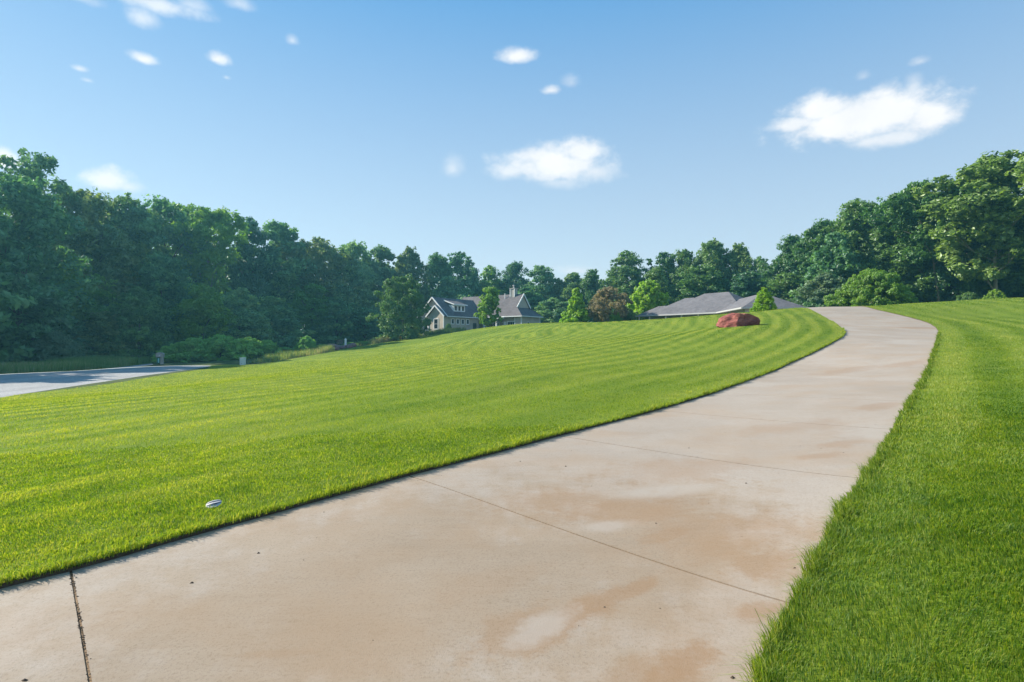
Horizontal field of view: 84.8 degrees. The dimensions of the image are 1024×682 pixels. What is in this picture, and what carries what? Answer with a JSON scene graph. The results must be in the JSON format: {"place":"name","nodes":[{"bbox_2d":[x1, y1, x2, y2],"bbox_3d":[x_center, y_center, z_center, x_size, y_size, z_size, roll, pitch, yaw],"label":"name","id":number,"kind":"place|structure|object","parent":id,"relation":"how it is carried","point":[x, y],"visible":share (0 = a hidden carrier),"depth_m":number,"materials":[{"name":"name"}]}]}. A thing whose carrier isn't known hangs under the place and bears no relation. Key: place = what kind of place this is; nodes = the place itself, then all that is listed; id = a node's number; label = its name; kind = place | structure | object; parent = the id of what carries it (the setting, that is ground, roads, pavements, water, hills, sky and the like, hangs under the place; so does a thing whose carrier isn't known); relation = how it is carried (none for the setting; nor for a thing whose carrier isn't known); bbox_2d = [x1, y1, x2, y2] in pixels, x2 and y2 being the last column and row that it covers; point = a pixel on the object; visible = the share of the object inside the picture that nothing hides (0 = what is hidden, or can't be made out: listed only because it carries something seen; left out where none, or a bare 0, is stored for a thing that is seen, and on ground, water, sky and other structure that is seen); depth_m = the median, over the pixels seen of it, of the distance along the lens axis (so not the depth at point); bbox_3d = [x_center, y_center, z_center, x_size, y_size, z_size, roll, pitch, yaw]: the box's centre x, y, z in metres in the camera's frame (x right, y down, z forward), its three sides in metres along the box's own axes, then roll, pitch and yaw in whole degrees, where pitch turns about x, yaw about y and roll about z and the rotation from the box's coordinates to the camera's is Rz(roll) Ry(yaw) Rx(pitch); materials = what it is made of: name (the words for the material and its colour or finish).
{"place":"outdoors","nodes":[
{"label":"outdoors","id":0,"kind":"place"},
{"bbox_2d":[0,366,208,397],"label":"road","id":1,"kind":"structure","parent":0,"point":[15,384],"depth_m":40.64,"materials":[{"name":"grey asphalt"}]},
{"bbox_2d":[106,363,152,368],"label":"path","id":2,"kind":"structure","parent":0,"point":[135,365],"depth_m":60.60,"materials":[{"name":"grey concrete"}]},
{"bbox_2d":[13,330,464,394],"bbox_3d":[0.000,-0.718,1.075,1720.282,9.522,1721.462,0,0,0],"label":"ground","id":3,"kind":"structure","parent":0,"point":[213,362],"depth_m":60.95,"materials":[{"name":"green plant"}]},
{"bbox_2d":[0,170,101,344],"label":"tree","id":4,"kind":"object","parent":3,"relation":"on","point":[37,229],"visible":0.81,"depth_m":63.27,"materials":[{"name":"green plant"}]},
{"bbox_2d":[0,303,104,360],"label":"tree","id":5,"kind":"object","parent":3,"relation":"on","point":[32,310],"visible":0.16,"depth_m":64.64,"materials":[{"name":"green plant"}]},
{"bbox_2d":[24,330,88,361],"bbox_3d":[-51.216,0.740,62.717,6.149,4.034,6.187,0,0,-16],"label":"bush","id":6,"kind":"object","parent":3,"relation":"on","point":[50,345],"visible":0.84,"depth_m":61.89,"materials":[{"name":"green plant"}]},
{"bbox_2d":[0,147,121,268],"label":"tree","id":7,"kind":"object","parent":3,"relation":"on","point":[38,163],"visible":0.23,"depth_m":75.36,"materials":[{"name":"green plant"}]},
{"bbox_2d":[0,354,151,373],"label":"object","id":8,"kind":"object","parent":3,"relation":"on","point":[77,363],"visible":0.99,"depth_m":51.11,"materials":[{"name":"green plant"}]},
{"bbox_2d":[54,253,120,346],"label":"tree","id":9,"kind":"object","parent":3,"relation":"on","point":[81,313],"visible":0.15,"depth_m":73.47,"materials":[{"name":"green plant"}]},
{"bbox_2d":[48,187,140,346],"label":"tree","id":10,"kind":"object","parent":3,"relation":"on","point":[117,260],"visible":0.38,"depth_m":78.73,"materials":[{"name":"green plant"}]},
{"bbox_2d":[94,192,176,326],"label":"tree","id":11,"kind":"object","parent":3,"relation":"on","point":[120,213],"visible":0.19,"depth_m":86.55,"materials":[{"name":"green plant"}]},
{"bbox_2d":[120,251,198,346],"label":"tree","id":12,"kind":"object","parent":3,"relation":"on","point":[159,275],"visible":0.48,"depth_m":82.38,"materials":[{"name":"green plant"}]},
{"bbox_2d":[156,352,164,363],"bbox_3d":[-39.755,2.015,63.353,0.780,1.460,0.690,0,0,-18],"label":"mailbox","id":13,"kind":"object","parent":3,"relation":"on","point":[160,356],"visible":0.91,"depth_m":63.15,"materials":[{"name":"metal"}]},
{"bbox_2d":[118,194,214,313],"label":"tree","id":14,"kind":"object","parent":3,"relation":"on","point":[165,209],"visible":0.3,"depth_m":90.74,"materials":[{"name":"green plant"}]},
{"bbox_2d":[150,345,186,362],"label":"bush","id":15,"kind":"object","parent":3,"relation":"on","point":[164,349],"visible":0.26,"depth_m":70.66,"materials":[{"name":"green plant"}]},
{"bbox_2d":[166,337,221,362],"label":"bush","id":16,"kind":"object","parent":3,"relation":"on","point":[180,350],"visible":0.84,"depth_m":70.39,"materials":[{"name":"green plant"}]},
{"bbox_2d":[167,282,238,340],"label":"tree","id":17,"kind":"object","parent":3,"relation":"on","point":[204,304],"visible":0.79,"depth_m":80.31,"materials":[{"name":"green plant"}]},
{"bbox_2d":[164,203,251,293],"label":"tree","id":18,"kind":"object","parent":3,"relation":"on","point":[218,221],"visible":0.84,"depth_m":93.35,"materials":[{"name":"green plant"}]},
{"bbox_2d":[191,334,241,360],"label":"bush","id":19,"kind":"object","parent":3,"relation":"on","point":[218,344],"visible":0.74,"depth_m":71.18,"materials":[{"name":"green plant"}]},
{"bbox_2d":[210,287,278,346],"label":"tree","id":20,"kind":"object","parent":3,"relation":"on","point":[241,304],"visible":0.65,"depth_m":89.60,"materials":[{"name":"green plant"}]},
{"bbox_2d":[222,337,267,358],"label":"bush","id":21,"kind":"object","parent":3,"relation":"on","point":[248,347],"visible":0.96,"depth_m":72.44,"materials":[{"name":"green plant"}]},
{"bbox_2d":[206,216,292,301],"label":"tree","id":22,"kind":"object","parent":3,"relation":"on","point":[239,272],"visible":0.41,"depth_m":105.84,"materials":[{"name":"green plant"}]},
{"bbox_2d":[254,340,283,356],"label":"bush","id":23,"kind":"object","parent":3,"relation":"on","point":[270,346],"visible":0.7,"depth_m":75.17,"materials":[{"name":"green plant"}]},
{"bbox_2d":[235,296,317,347],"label":"tree","id":24,"kind":"object","parent":3,"relation":"on","point":[279,314],"visible":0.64,"depth_m":96.21,"materials":[{"name":"green plant"}]},
{"bbox_2d":[251,219,316,347],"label":"tree","id":25,"kind":"object","parent":3,"relation":"on","point":[279,232],"visible":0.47,"depth_m":111.16,"materials":[{"name":"green plant"}]},
{"bbox_2d":[280,347,292,352],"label":"bush","id":26,"kind":"object","parent":3,"relation":"on","point":[286,349],"visible":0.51,"depth_m":77.51,"materials":[{"name":"green plant"}]},
{"bbox_2d":[292,336,315,351],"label":"bush","id":27,"kind":"object","parent":3,"relation":"on","point":[306,342],"visible":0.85,"depth_m":75.26,"materials":[{"name":"green plant"}]},
{"bbox_2d":[275,236,351,314],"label":"tree","id":28,"kind":"object","parent":3,"relation":"on","point":[322,252],"visible":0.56,"depth_m":117.39,"materials":[{"name":"green plant"}]},
{"bbox_2d":[307,296,367,343],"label":"tree","id":29,"kind":"object","parent":3,"relation":"on","point":[343,311],"visible":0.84,"depth_m":105.38,"materials":[{"name":"green plant"}]},
{"bbox_2d":[324,240,381,328],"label":"tree","id":30,"kind":"object","parent":3,"relation":"on","point":[351,285],"visible":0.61,"depth_m":122.75,"materials":[{"name":"green plant"}]},
{"bbox_2d":[248,326,465,362],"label":"tall grass","id":31,"kind":"structure","parent":3,"relation":"on","point":[278,356],"depth_m":73.49,"materials":[{"name":"green plant"}]},
{"bbox_2d":[338,307,389,340],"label":"tree","id":32,"kind":"object","parent":3,"relation":"on","point":[360,322],"visible":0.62,"depth_m":107.34,"materials":[{"name":"green plant"}]},
{"bbox_2d":[357,341,370,344],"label":"bush","id":33,"kind":"object","parent":3,"relation":"on","point":[364,342],"visible":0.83,"depth_m":89.34,"materials":[{"name":"green plant"}]},
{"bbox_2d":[359,244,400,325],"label":"tree","id":34,"kind":"object","parent":3,"relation":"on","point":[384,271],"visible":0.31,"depth_m":129.76,"materials":[{"name":"green plant"}]},
{"bbox_2d":[383,246,432,325],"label":"tree","id":35,"kind":"object","parent":3,"relation":"on","point":[408,261],"visible":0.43,"depth_m":134.75,"materials":[{"name":"green plant"}]},
{"bbox_2d":[419,252,456,301],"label":"tree","id":36,"kind":"object","parent":3,"relation":"on","point":[437,266],"visible":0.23,"depth_m":138.02,"materials":[{"name":"green plant"}]},
{"bbox_2d":[419,276,474,318],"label":"tree","id":37,"kind":"object","parent":3,"relation":"on","point":[447,287],"visible":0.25,"depth_m":131.71,"materials":[{"name":"green plant"}]},
{"bbox_2d":[447,251,486,296],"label":"tree","id":38,"kind":"object","parent":3,"relation":"on","point":[466,277],"visible":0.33,"depth_m":142.89,"materials":[{"name":"green plant"}]},
{"bbox_2d":[0,293,946,357],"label":"undergrowth","id":39,"kind":"object","parent":3,"relation":"on","point":[808,304],"depth_m":80.94,"materials":[{"name":"green plant"}]},
{"bbox_2d":[419,285,542,334],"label":"house","id":40,"kind":"structure","parent":3,"relation":"on","point":[514,306],"depth_m":106.56,"materials":[{"name":"beige"}]},
{"bbox_2d":[433,318,438,329],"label":"window","id":41,"kind":"structure","parent":40,"relation":"in","point":[435,320],"depth_m":103.49,"materials":[{"name":"white paint"}]},
{"bbox_2d":[476,265,508,295],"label":"tree","id":42,"kind":"object","parent":3,"relation":"on","point":[489,276],"visible":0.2,"depth_m":146.33,"materials":[{"name":"green plant"}]},
{"bbox_2d":[0,216,1023,363],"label":"woods","id":43,"kind":"object","parent":3,"relation":"on","point":[839,255],"visible":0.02,"depth_m":62.92,"materials":[{"name":"green plant"}]},
{"bbox_2d":[498,260,531,294],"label":"tree","id":44,"kind":"object","parent":3,"relation":"on","point":[511,278],"visible":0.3,"depth_m":148.50,"materials":[{"name":"green plant"}]},
{"bbox_2d":[518,287,548,321],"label":"tree","id":45,"kind":"object","parent":3,"relation":"on","point":[534,298],"visible":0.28,"depth_m":125.95,"materials":[{"name":"green plant"}]},
{"bbox_2d":[519,264,562,309],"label":"tree","id":46,"kind":"object","parent":3,"relation":"on","point":[542,287],"visible":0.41,"depth_m":144.27,"materials":[{"name":"green plant"}]},
{"bbox_2d":[534,297,568,322],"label":"tree","id":47,"kind":"object","parent":3,"relation":"on","point":[556,306],"visible":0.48,"depth_m":117.93,"materials":[{"name":"green plant"}]},
{"bbox_2d":[548,278,567,298],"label":"tree","id":48,"kind":"object","parent":3,"relation":"on","point":[560,284],"visible":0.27,"depth_m":144.62,"materials":[{"name":"green plant"}]},
{"bbox_2d":[558,272,585,308],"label":"tree","id":49,"kind":"object","parent":3,"relation":"on","point":[573,280],"visible":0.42,"depth_m":138.64,"materials":[{"name":"green plant"}]},
{"bbox_2d":[581,269,606,321],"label":"tree","id":50,"kind":"object","parent":3,"relation":"on","point":[590,284],"visible":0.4,"depth_m":134.64,"materials":[{"name":"green plant"}]},
{"bbox_2d":[585,286,632,321],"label":"tree","id":51,"kind":"object","parent":3,"relation":"on","point":[603,312],"visible":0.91,"depth_m":80.98,"materials":[{"name":"brown plant"}]},
{"bbox_2d":[595,250,645,314],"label":"tree","id":52,"kind":"object","parent":3,"relation":"on","point":[617,276],"visible":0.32,"depth_m":127.65,"materials":[{"name":"green plant"}]},
{"bbox_2d":[622,307,637,320],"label":"bush","id":53,"kind":"object","parent":3,"relation":"on","point":[631,315],"visible":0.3,"depth_m":83.03,"materials":[{"name":"green plant"}]},
{"bbox_2d":[626,279,668,319],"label":"tree","id":54,"kind":"object","parent":3,"relation":"on","point":[645,299],"visible":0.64,"depth_m":84.86,"materials":[{"name":"green plant"}]},
{"bbox_2d":[636,267,680,305],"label":"tree","id":55,"kind":"object","parent":3,"relation":"on","point":[657,274],"visible":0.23,"depth_m":106.47,"materials":[{"name":"green plant"}]},
{"bbox_2d":[637,252,681,295],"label":"tree","id":56,"kind":"object","parent":3,"relation":"on","point":[667,263],"visible":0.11,"depth_m":124.86,"materials":[{"name":"green plant"}]},
{"bbox_2d":[666,248,699,304],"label":"tree","id":57,"kind":"object","parent":3,"relation":"on","point":[684,259],"visible":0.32,"depth_m":122.27,"materials":[{"name":"green plant"}]},
{"bbox_2d":[667,266,728,305],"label":"tree","id":58,"kind":"object","parent":3,"relation":"on","point":[705,279],"visible":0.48,"depth_m":101.69,"materials":[{"name":"green plant"}]},
{"bbox_2d":[688,237,734,284],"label":"tree","id":59,"kind":"object","parent":3,"relation":"on","point":[709,255],"visible":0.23,"depth_m":118.24,"materials":[{"name":"green plant"}]},
{"bbox_2d":[635,292,807,319],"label":"ranch house","id":60,"kind":"structure","parent":3,"relation":"on","point":[715,303],"depth_m":75.84,"materials":[{"name":"grey"}]},
{"bbox_2d":[718,242,756,283],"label":"tree","id":61,"kind":"object","parent":3,"relation":"on","point":[741,261],"visible":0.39,"depth_m":116.63,"materials":[{"name":"green plant"}]},
{"bbox_2d":[723,271,774,297],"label":"tree","id":62,"kind":"object","parent":3,"relation":"on","point":[751,285],"visible":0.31,"depth_m":98.00,"materials":[{"name":"green plant"}]},
{"bbox_2d":[747,256,767,282],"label":"tree","id":63,"kind":"object","parent":3,"relation":"on","point":[758,261],"visible":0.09,"depth_m":113.72,"materials":[{"name":"green plant"}]},
{"bbox_2d":[758,234,804,296],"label":"tree","id":64,"kind":"object","parent":3,"relation":"on","point":[785,260],"visible":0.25,"depth_m":103.08,"materials":[{"name":"green plant"}]},
{"bbox_2d":[761,272,809,301],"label":"tree","id":65,"kind":"object","parent":3,"relation":"on","point":[784,283],"visible":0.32,"depth_m":94.93,"materials":[{"name":"green plant"}]},
{"bbox_2d":[786,272,852,307],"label":"tree","id":66,"kind":"object","parent":3,"relation":"on","point":[823,282],"visible":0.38,"depth_m":81.31,"materials":[{"name":"green plant"}]},
{"bbox_2d":[791,218,852,296],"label":"tree","id":67,"kind":"object","parent":3,"relation":"on","point":[813,235],"visible":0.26,"depth_m":96.43,"materials":[{"name":"green plant"}]},
{"bbox_2d":[819,197,894,277],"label":"tree","id":68,"kind":"object","parent":3,"relation":"on","point":[853,223],"visible":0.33,"depth_m":89.74,"materials":[{"name":"green plant"}]},
{"bbox_2d":[823,268,918,306],"bbox_3d":[38.821,-5.313,61.084,8.859,5.468,8.877,0,0,13],"label":"bush","id":69,"kind":"object","parent":3,"relation":"on","point":[870,287],"visible":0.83,"depth_m":59.12,"materials":[{"name":"green plant"}]},
{"bbox_2d":[856,191,931,284],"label":"tree","id":70,"kind":"object","parent":3,"relation":"on","point":[892,242],"visible":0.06,"depth_m":87.89,"materials":[{"name":"green plant"}]},
{"bbox_2d":[860,242,951,302],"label":"tree","id":71,"kind":"object","parent":3,"relation":"on","point":[919,287],"visible":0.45,"depth_m":82.34,"materials":[{"name":"green plant"}]},
{"bbox_2d":[859,176,978,301],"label":"tree","id":72,"kind":"object","parent":3,"relation":"on","point":[902,201],"visible":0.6,"depth_m":79.55,"materials":[{"name":"green plant"}]},
{"bbox_2d":[918,215,1009,301],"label":"tree","id":73,"kind":"object","parent":3,"relation":"on","point":[971,286],"visible":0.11,"depth_m":78.66,"materials":[{"name":"green plant"}]},
{"bbox_2d":[908,149,1023,289],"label":"tree","id":74,"kind":"object","parent":3,"relation":"on","point":[995,205],"visible":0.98,"depth_m":71.02,"materials":[{"name":"green plant"}]},
{"bbox_2d":[956,292,981,300],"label":"bush","id":75,"kind":"object","parent":3,"relation":"on","point":[968,296],"visible":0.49,"depth_m":71.38,"materials":[{"name":"green plant"}]},
{"bbox_2d":[940,259,1019,301],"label":"tree","id":76,"kind":"object","parent":3,"relation":"on","point":[1000,287],"visible":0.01,"depth_m":82.93,"materials":[{"name":"green plant"}]},
{"bbox_2d":[982,289,1005,298],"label":"bush","id":77,"kind":"object","parent":3,"relation":"on","point":[995,293],"visible":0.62,"depth_m":69.60,"materials":[{"name":"green plant"}]},
{"bbox_2d":[974,180,1023,291],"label":"tree","id":78,"kind":"object","parent":3,"relation":"on","point":[1014,281],"visible":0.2,"depth_m":74.74,"materials":[{"name":"green plant"}]},
{"bbox_2d":[986,268,1023,297],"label":"tree","id":79,"kind":"object","parent":3,"relation":"on","point":[1018,294],"visible":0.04,"depth_m":87.81,"materials":[{"name":"green plant"}]},
{"bbox_2d":[0,307,937,681],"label":"driveway","id":80,"kind":"structure","parent":0,"point":[504,567],"depth_m":3.98,"materials":[{"name":"concrete"}]},
{"bbox_2d":[21,398,843,681],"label":"debris","id":81,"kind":"object","parent":80,"relation":"on","point":[82,641],"visible":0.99,"depth_m":3.31,"materials":[{"name":"brown"}]},
{"bbox_2d":[0,306,937,624],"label":"soil edge","id":82,"kind":"object","parent":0,"point":[48,574],"visible":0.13,"depth_m":5.05,"materials":[{"name":"brown soil"}]},
{"bbox_2d":[0,297,1023,583],"bbox_3d":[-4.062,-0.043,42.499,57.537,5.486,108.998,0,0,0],"label":"lawn","id":83,"kind":"structure","parent":0,"point":[623,332],"depth_m":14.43,"materials":[{"name":"green plant"}]},
{"bbox_2d":[206,500,221,507],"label":"litter","id":84,"kind":"object","parent":83,"relation":"on","point":[215,502],"visible":1,"depth_m":5.22,"materials":[{"name":"plastic"}]},
{"bbox_2d":[240,358,245,364],"bbox_3d":[-28.478,2.193,59.330,0.580,0.870,0.460,0,0,-8],"label":"utility box","id":85,"kind":"object","parent":83,"relation":"on","point":[242,361],"visible":0.84,"depth_m":59.14,"materials":[{"name":"paint"}]},
{"bbox_2d":[365,273,431,339],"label":"tree","id":86,"kind":"object","parent":83,"relation":"on","point":[394,304],"visible":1,"depth_m":90.02,"materials":[{"name":"green plant"}]},
{"bbox_2d":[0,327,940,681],"bbox_3d":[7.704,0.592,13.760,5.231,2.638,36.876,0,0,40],"label":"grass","id":87,"kind":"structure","parent":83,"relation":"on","point":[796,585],"depth_m":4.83,"materials":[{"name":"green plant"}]},
{"bbox_2d":[474,287,502,326],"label":"tree","id":88,"kind":"object","parent":83,"relation":"on","point":[490,299],"visible":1,"depth_m":93.33,"materials":[{"name":"green plant"}]},
{"bbox_2d":[559,287,590,322],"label":"tree","id":89,"kind":"object","parent":83,"relation":"on","point":[577,311],"visible":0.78,"depth_m":82.98,"materials":[{"name":"green plant"}]},
{"bbox_2d":[609,312,622,321],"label":"bush","id":90,"kind":"object","parent":83,"relation":"on","point":[615,317],"visible":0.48,"depth_m":79.63,"materials":[{"name":"green plant"}]},
{"bbox_2d":[716,313,759,327],"bbox_3d":[13.605,-1.074,33.865,2.478,1.286,1.550,0,0,-18],"label":"boulder","id":91,"kind":"object","parent":83,"relation":"on","point":[735,319],"visible":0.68,"depth_m":33.36,"materials":[{"name":"red stone"}]},
{"bbox_2d":[750,287,777,311],"bbox_3d":[23.851,-3.724,53.101,2.592,2.791,2.855,0,0,-25],"label":"conifer","id":92,"kind":"object","parent":83,"relation":"on","point":[765,299],"visible":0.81,"depth_m":52.53,"materials":[{"name":"green plant"}]},
{"bbox_2d":[0,0,1023,374],"label":"sky","id":93,"kind":"structure","parent":0,"point":[565,136],"materials":[{"name":"blue"}]},
{"bbox_2d":[0,298,1023,681],"bbox_3d":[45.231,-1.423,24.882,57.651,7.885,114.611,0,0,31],"label":"lawn","id":94,"kind":"structure","parent":0,"point":[992,312],"depth_m":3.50,"materials":[{"name":"green plant"}]}
]}

